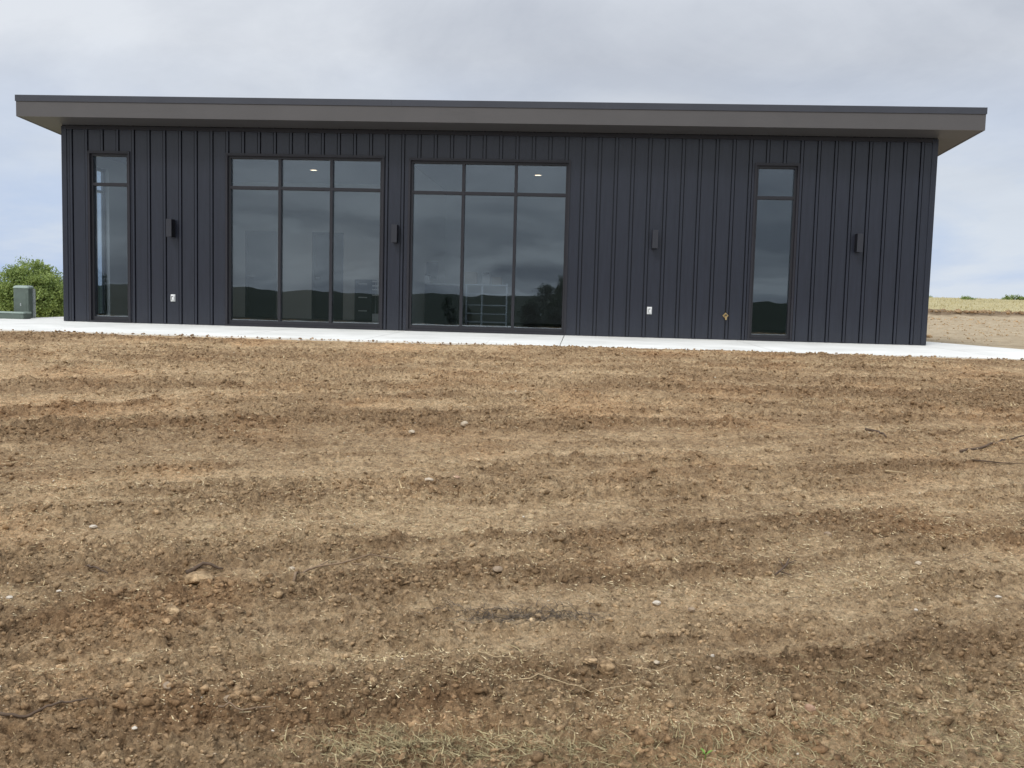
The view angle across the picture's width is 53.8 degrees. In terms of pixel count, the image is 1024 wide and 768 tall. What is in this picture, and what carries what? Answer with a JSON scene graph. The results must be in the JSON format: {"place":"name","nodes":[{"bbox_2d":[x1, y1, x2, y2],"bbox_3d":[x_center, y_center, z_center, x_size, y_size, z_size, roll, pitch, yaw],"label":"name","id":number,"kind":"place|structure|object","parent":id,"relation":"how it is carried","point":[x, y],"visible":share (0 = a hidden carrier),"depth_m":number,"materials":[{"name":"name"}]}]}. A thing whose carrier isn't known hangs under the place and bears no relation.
{"place":"outdoors","nodes":[
{"label":"outdoors","id":0,"kind":"place"},
{"bbox_2d":[372,281,378,321],"bbox_3d":[-3.160,-1.958,23.916,0.240,0.958,0.370,2,5,4],"label":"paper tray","id":1,"kind":"object","parent":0,"point":[375,315],"visible":0.54,"depth_m":23.79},
{"bbox_2d":[482,272,490,284],"bbox_3d":[-0.597,-2.461,23.530,0.190,0.275,0.300,2,5,4],"label":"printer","id":2,"kind":"object","parent":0,"point":[486,277],"visible":0.95,"depth_m":23.39,"materials":[{"name":"grey plastic"}]},
{"bbox_2d":[0,331,1023,767],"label":"dirt","id":3,"kind":"structure","parent":0,"point":[752,445],"depth_m":5.27,"materials":[{"name":"soil"}]},
{"bbox_2d":[35,693,50,701],"bbox_3d":[-1.530,1.022,3.295,0.044,0.029,0.043,2,5,4],"label":"clod","id":4,"kind":"object","parent":3,"relation":"on","point":[42,697],"visible":1,"depth_m":3.28,"materials":[{"name":"beige soil"}]},
{"bbox_2d":[0,697,87,717],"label":"twig","id":5,"kind":"object","parent":3,"relation":"on","point":[27,715],"visible":0.99,"depth_m":3.23,"materials":[{"name":"brown wood"}]},
{"bbox_2d":[86,564,107,573],"bbox_3d":[-1.892,0.843,4.589,0.199,0.029,0.015,5,6,38],"label":"twig","id":6,"kind":"object","parent":3,"relation":"on","point":[90,566],"visible":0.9,"depth_m":4.58,"materials":[{"name":"brown wood"}]},
{"bbox_2d":[163,681,171,690],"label":"stone","id":7,"kind":"object","parent":3,"relation":"on","point":[165,687],"visible":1,"depth_m":3.38,"materials":[{"name":"beige stone"}]},
{"bbox_2d":[165,605,179,614],"bbox_3d":[-1.390,0.929,4.134,0.073,0.039,0.053,2,5,4],"label":"clod","id":8,"kind":"object","parent":3,"relation":"on","point":[172,609],"visible":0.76,"depth_m":4.12,"materials":[{"name":"beige soil"}]},
{"bbox_2d":[181,571,214,584],"bbox_3d":[-1.406,0.872,4.532,0.129,0.062,0.133,6,7,44],"label":"clod","id":9,"kind":"object","parent":3,"relation":"on","point":[195,577],"visible":0.81,"depth_m":4.49,"materials":[{"name":"beige soil"}]},
{"bbox_2d":[186,562,223,573],"bbox_3d":[-1.420,0.849,4.659,0.168,0.053,0.035,0,5,-19],"label":"root","id":10,"kind":"object","parent":3,"relation":"on","point":[196,567],"visible":0.96,"depth_m":4.66,"materials":[{"name":"brown wood"}]},
{"bbox_2d":[218,701,270,710],"bbox_3d":[-0.863,1.037,3.260,0.167,0.034,0.015,0,5,-17],"label":"twig","id":11,"kind":"object","parent":3,"relation":"on","point":[226,704],"visible":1,"depth_m":3.25,"materials":[{"name":"brown wood"}]},
{"bbox_2d":[272,590,282,597],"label":"clod","id":12,"kind":"object","parent":3,"relation":"on","point":[278,594],"visible":1,"depth_m":4.33,"materials":[{"name":"brown soil"}]},
{"bbox_2d":[292,554,397,581],"bbox_3d":[-0.821,0.845,4.751,0.564,0.066,0.193,-3,7,-39],"label":"twig","id":13,"kind":"object","parent":3,"relation":"on","point":[304,571],"visible":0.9,"depth_m":4.75,"materials":[{"name":"brown wood"}]},
{"bbox_2d":[364,674,377,681],"bbox_3d":[-0.496,1.038,3.546,0.048,0.031,0.040,2,5,4],"label":"clod","id":14,"kind":"object","parent":3,"relation":"on","point":[372,677],"visible":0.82,"depth_m":3.54,"materials":[{"name":"brown soil"}]},
{"bbox_2d":[461,421,467,426],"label":"stone","id":15,"kind":"object","parent":3,"relation":"on","point":[464,423],"visible":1,"depth_m":8.38,"materials":[{"name":"beige stone"}]},
{"bbox_2d":[477,651,511,657],"bbox_3d":[-0.063,1.004,3.750,0.163,0.024,0.009,5,6,37],"label":"twig","id":16,"kind":"object","parent":3,"relation":"on","point":[493,656],"visible":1,"depth_m":3.75,"materials":[{"name":"beige wood"}]},
{"bbox_2d":[492,566,502,572],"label":"stone","id":17,"kind":"object","parent":3,"relation":"on","point":[498,569],"visible":1,"depth_m":4.69,"materials":[{"name":"beige stone"}]},
{"bbox_2d":[401,597,609,624],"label":"dead stalks","id":18,"kind":"object","parent":3,"relation":"on","point":[556,615],"visible":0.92,"depth_m":4.26,"materials":[{"name":"grey plant"}]},
{"bbox_2d":[0,331,1023,767],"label":"pebbles","id":19,"kind":"object","parent":3,"relation":"on","point":[494,537],"visible":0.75,"depth_m":5.44,"materials":[{"name":"stone"}]},
{"bbox_2d":[0,329,1023,767],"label":"clods","id":20,"kind":"object","parent":3,"relation":"on","point":[310,681],"visible":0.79,"depth_m":4.42,"materials":[{"name":"brown soil"}]},
{"bbox_2d":[0,331,1023,767],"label":"straw bits","id":21,"kind":"object","parent":3,"relation":"on","point":[528,583],"visible":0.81,"depth_m":4.84,"materials":[{"name":"beige plant"}]},
{"bbox_2d":[512,673,632,691],"bbox_3d":[0.202,1.026,3.512,0.420,0.067,0.133,0,5,-18],"label":"twig","id":22,"kind":"object","parent":3,"relation":"on","point":[566,683],"visible":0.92,"depth_m":3.47,"materials":[{"name":"beige wood"}]},
{"bbox_2d":[580,656,597,663],"bbox_3d":[0.281,1.012,3.694,0.067,0.023,0.052,2,5,4],"label":"clod","id":23,"kind":"object","parent":3,"relation":"on","point":[589,660],"visible":1,"depth_m":3.68,"materials":[{"name":"beige soil"}]},
{"bbox_2d":[597,660,615,675],"bbox_3d":[0.341,1.026,3.650,0.067,0.054,0.050,2,5,4],"label":"clod","id":24,"kind":"object","parent":3,"relation":"on","point":[604,667],"visible":1,"depth_m":3.63,"materials":[{"name":"brown soil"}]},
{"bbox_2d":[621,664,671,671],"bbox_3d":[0.483,1.044,3.725,0.228,0.036,0.063,3,5,20],"label":"twig","id":25,"kind":"object","parent":3,"relation":"on","point":[649,669],"visible":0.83,"depth_m":3.70,"materials":[{"name":"beige wood"}]},
{"bbox_2d":[272,621,1023,767],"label":"dry grass","id":26,"kind":"structure","parent":3,"relation":"on","point":[386,742],"depth_m":3.12,"materials":[{"name":"beige plant"}]},
{"bbox_2d":[652,600,660,605],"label":"stone","id":27,"kind":"object","parent":3,"relation":"on","point":[656,602],"visible":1,"depth_m":4.45,"materials":[{"name":"white stone"}]},
{"bbox_2d":[688,607,694,611],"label":"stone","id":28,"kind":"object","parent":3,"relation":"on","point":[691,609],"visible":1,"depth_m":4.37,"materials":[{"name":"beige stone"}]},
{"bbox_2d":[763,570,771,575],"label":"clod","id":29,"kind":"object","parent":3,"relation":"on","point":[768,573],"visible":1,"depth_m":4.89,"materials":[{"name":"brown soil"}]},
{"bbox_2d":[774,558,795,575],"bbox_3d":[1.345,0.901,4.962,0.088,0.033,0.265,3,5,19],"label":"twig","id":30,"kind":"object","parent":3,"relation":"on","point":[780,570],"visible":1,"depth_m":4.93,"materials":[{"name":"brown wood"}]},
{"bbox_2d":[804,704,815,711],"bbox_3d":[1.019,1.107,3.445,0.037,0.028,0.027,2,5,4],"label":"stone","id":31,"kind":"object","parent":3,"relation":"on","point":[809,707],"visible":1,"depth_m":3.44,"materials":[{"name":"beige stone"}]},
{"bbox_2d":[865,428,886,436],"bbox_3d":[3.112,0.409,8.558,0.076,0.033,0.368,1,5,-8],"label":"twig","id":32,"kind":"object","parent":3,"relation":"on","point":[868,429],"visible":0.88,"depth_m":8.65,"materials":[{"name":"brown wood"}]},
{"bbox_2d":[885,470,905,472],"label":"twig","id":33,"kind":"object","parent":3,"relation":"on","point":[894,471],"visible":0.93,"depth_m":7.13,"materials":[{"name":"beige wood"}]},
{"bbox_2d":[927,736,941,744],"bbox_3d":[1.366,1.155,3.264,0.048,0.026,0.038,0,5,-17],"label":"clod","id":34,"kind":"object","parent":3,"relation":"on","point":[934,740],"visible":0.94,"depth_m":3.25,"materials":[{"name":"beige soil"}]},
{"bbox_2d":[959,435,1023,451],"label":"twig","id":35,"kind":"object","parent":3,"relation":"on","point":[976,448],"visible":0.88,"depth_m":8.04,"materials":[{"name":"brown wood"}]},
{"bbox_2d":[972,459,1023,463],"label":"twig","id":36,"kind":"object","parent":3,"relation":"on","point":[995,462],"visible":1,"depth_m":7.49,"materials":[{"name":"brown wood"}]},
{"bbox_2d":[0,317,1023,359],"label":"pavement","id":37,"kind":"structure","parent":0,"point":[930,349],"depth_m":16.75,"materials":[{"name":"concrete"}]},
{"bbox_2d":[0,311,30,318],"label":"utility vault","id":38,"kind":"object","parent":37,"relation":"on","point":[13,315],"visible":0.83,"depth_m":20.04,"materials":[{"name":"concrete"}]},
{"bbox_2d":[13,285,33,317],"bbox_3d":[-10.027,-1.663,20.721,0.350,0.719,0.242,2,5,4],"label":"utility pedestal","id":39,"kind":"object","parent":37,"relation":"on","point":[23,298],"visible":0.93,"depth_m":20.61,"materials":[{"name":"green metal"}]},
{"bbox_2d":[32,289,35,317],"bbox_3d":[-9.845,-1.629,20.776,0.060,0.652,0.050,2,5,4],"label":"marker post","id":40,"kind":"object","parent":37,"relation":"on","point":[34,303],"visible":0.73,"depth_m":20.77,"materials":[{"name":"grey metal"}]},
{"bbox_2d":[15,95,987,345],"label":"metal building","id":41,"kind":"structure","parent":37,"relation":"on","point":[758,217],"depth_m":18.82,"materials":[{"name":"black metal"}]},
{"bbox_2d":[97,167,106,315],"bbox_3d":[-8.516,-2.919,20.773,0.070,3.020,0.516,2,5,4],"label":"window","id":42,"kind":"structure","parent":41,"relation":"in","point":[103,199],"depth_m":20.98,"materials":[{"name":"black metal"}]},
{"bbox_2d":[87,151,130,322],"bbox_3d":[-7.714,-2.824,19.430,0.822,3.250,0.196,2,5,4],"label":"window","id":43,"kind":"structure","parent":41,"relation":"in","point":[91,155],"depth_m":19.39,"materials":[{"name":"black metal"}]},
{"bbox_2d":[166,219,174,236],"bbox_3d":[-6.479,-2.960,19.158,0.102,0.332,0.203,2,5,4],"label":"wall lamp","id":44,"kind":"object","parent":41,"relation":"attached to","point":[170,227],"visible":1,"depth_m":19.07,"materials":[{"name":"black metal"}]},
{"bbox_2d":[171,294,174,301],"bbox_3d":[-6.510,-1.651,19.354,0.090,0.136,0.047,2,5,4],"label":"outlet cover","id":45,"kind":"object","parent":41,"relation":"attached to","point":[173,297],"visible":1,"depth_m":19.34,"materials":[{"name":"white plastic"}]},
{"bbox_2d":[245,231,276,317],"bbox_3d":[-6.191,-2.709,24.939,0.786,2.117,0.140,2,5,4],"label":"door","id":46,"kind":"structure","parent":41,"relation":"in","point":[260,246],"depth_m":24.92,"materials":[{"name":"metal"}]},
{"bbox_2d":[225,153,384,329],"bbox_3d":[-3.931,-2.703,19.182,3.029,3.248,0.196,2,5,4],"label":"window","id":47,"kind":"structure","parent":41,"relation":"in","point":[229,320],"depth_m":19.15,"materials":[{"name":"black metal"}]},
{"bbox_2d":[312,232,343,319],"bbox_3d":[-4.529,-2.656,24.829,0.779,2.117,0.140,2,5,4],"label":"door","id":48,"kind":"structure","parent":41,"relation":"in","point":[320,240],"depth_m":24.81,"materials":[{"name":"metal"}]},
{"bbox_2d":[354,279,376,321],"bbox_3d":[-3.493,-1.994,24.051,0.404,0.988,0.640,2,5,4],"label":"filing cabinet","id":49,"kind":"object","parent":41,"relation":"in","point":[364,308],"visible":0.93,"depth_m":23.76,"materials":[{"name":"grey metal"}]},
{"bbox_2d":[391,224,398,242],"bbox_3d":[-2.189,-2.812,18.877,0.102,0.332,0.203,2,5,4],"label":"wall lamp","id":50,"kind":"object","parent":41,"relation":"attached to","point":[394,232],"visible":1,"depth_m":18.78,"materials":[{"name":"black metal"}]},
{"bbox_2d":[424,283,459,324],"bbox_3d":[-1.726,-1.828,23.009,1.148,0.933,0.700,2,5,4],"label":"work counter","id":51,"kind":"object","parent":41,"relation":"on","point":[442,302],"visible":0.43,"depth_m":22.71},
{"bbox_2d":[425,274,430,282],"bbox_3d":[-1.965,-2.389,22.815,0.227,0.204,0.300,2,5,4],"label":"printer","id":52,"kind":"object","parent":51,"relation":"on","point":[427,278],"visible":0.56,"depth_m":22.67,"materials":[{"name":"grey plastic"}]},
{"bbox_2d":[465,282,508,325],"bbox_3d":[-0.583,-1.881,23.630,0.976,0.988,0.500,2,5,4],"label":"shelf unit","id":53,"kind":"object","parent":41,"relation":"on","point":[482,305],"visible":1,"depth_m":23.42,"materials":[{"name":"metal"}]},
{"bbox_2d":[465,272,477,283],"bbox_3d":[-0.954,-2.476,23.553,0.263,0.282,0.304,2,5,4],"label":"cardboard box","id":54,"kind":"object","parent":53,"relation":"on","point":[470,277],"visible":0.96,"depth_m":23.41,"materials":[{"name":"grey cardboard"}]},
{"bbox_2d":[406,158,570,334],"bbox_3d":[-0.454,-2.579,18.954,3.015,3.220,0.196,2,5,4],"label":"window","id":55,"kind":"structure","parent":41,"relation":"in","point":[412,161],"depth_m":18.90,"materials":[{"name":"black metal"}]},
{"bbox_2d":[647,307,651,313],"bbox_3d":[2.557,-1.365,18.757,0.090,0.136,0.047,2,5,4],"label":"outlet cover","id":56,"kind":"object","parent":41,"relation":"attached to","point":[649,310],"visible":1,"depth_m":18.75,"materials":[{"name":"white plastic"}]},
{"bbox_2d":[651,230,657,248],"bbox_3d":[2.628,-2.661,18.560,0.102,0.332,0.203,2,5,4],"label":"wall lamp","id":57,"kind":"object","parent":41,"relation":"attached to","point":[654,239],"visible":1,"depth_m":18.46,"materials":[{"name":"black metal"}]},
{"bbox_2d":[747,163,799,340],"bbox_3d":[4.806,-2.420,18.608,0.805,3.235,0.196,2,5,4],"label":"window","id":58,"kind":"structure","parent":41,"relation":"in","point":[795,167],"depth_m":18.53,"materials":[{"name":"black metal"}]},
{"bbox_2d":[854,233,863,251],"bbox_3d":[6.295,-2.559,18.318,0.102,0.332,0.203,2,5,4],"label":"wall lamp","id":59,"kind":"object","parent":41,"relation":"attached to","point":[858,245],"visible":1,"depth_m":18.22,"materials":[{"name":"black metal"}]},
{"bbox_2d":[0,0,1023,298],"label":"sky","id":60,"kind":"structure","parent":0,"point":[917,53],"materials":[{"name":"grey"}]},
{"bbox_2d":[6,284,1023,348],"bbox_3d":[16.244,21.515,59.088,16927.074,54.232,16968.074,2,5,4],"label":"ground","id":61,"kind":"structure","parent":0,"point":[1012,340],"depth_m":41.23,"materials":[{"name":"beige soil"}]},
{"bbox_2d":[0,256,63,317],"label":"bush","id":62,"kind":"object","parent":61,"relation":"on","point":[45,282],"visible":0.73,"depth_m":57.06,"materials":[{"name":"green plant"}]},
{"bbox_2d":[961,296,976,299],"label":"bush","id":63,"kind":"object","parent":61,"relation":"on","point":[966,297],"visible":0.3,"depth_m":107.87,"materials":[{"name":"green plant"}]},
{"bbox_2d":[927,309,1023,344],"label":"lumps","id":64,"kind":"object","parent":61,"relation":"on","point":[1008,312],"visible":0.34,"depth_m":48.24,"materials":[{"name":"brown soil"}]},
{"bbox_2d":[1002,294,1023,299],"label":"bush","id":65,"kind":"object","parent":61,"relation":"on","point":[1009,297],"visible":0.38,"depth_m":111.89,"materials":[{"name":"green plant"}]},
{"bbox_2d":[928,297,1023,311],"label":"field grass","id":66,"kind":"structure","parent":0,"point":[939,299],"depth_m":86.16,"materials":[{"name":"beige plant"}]}
]}

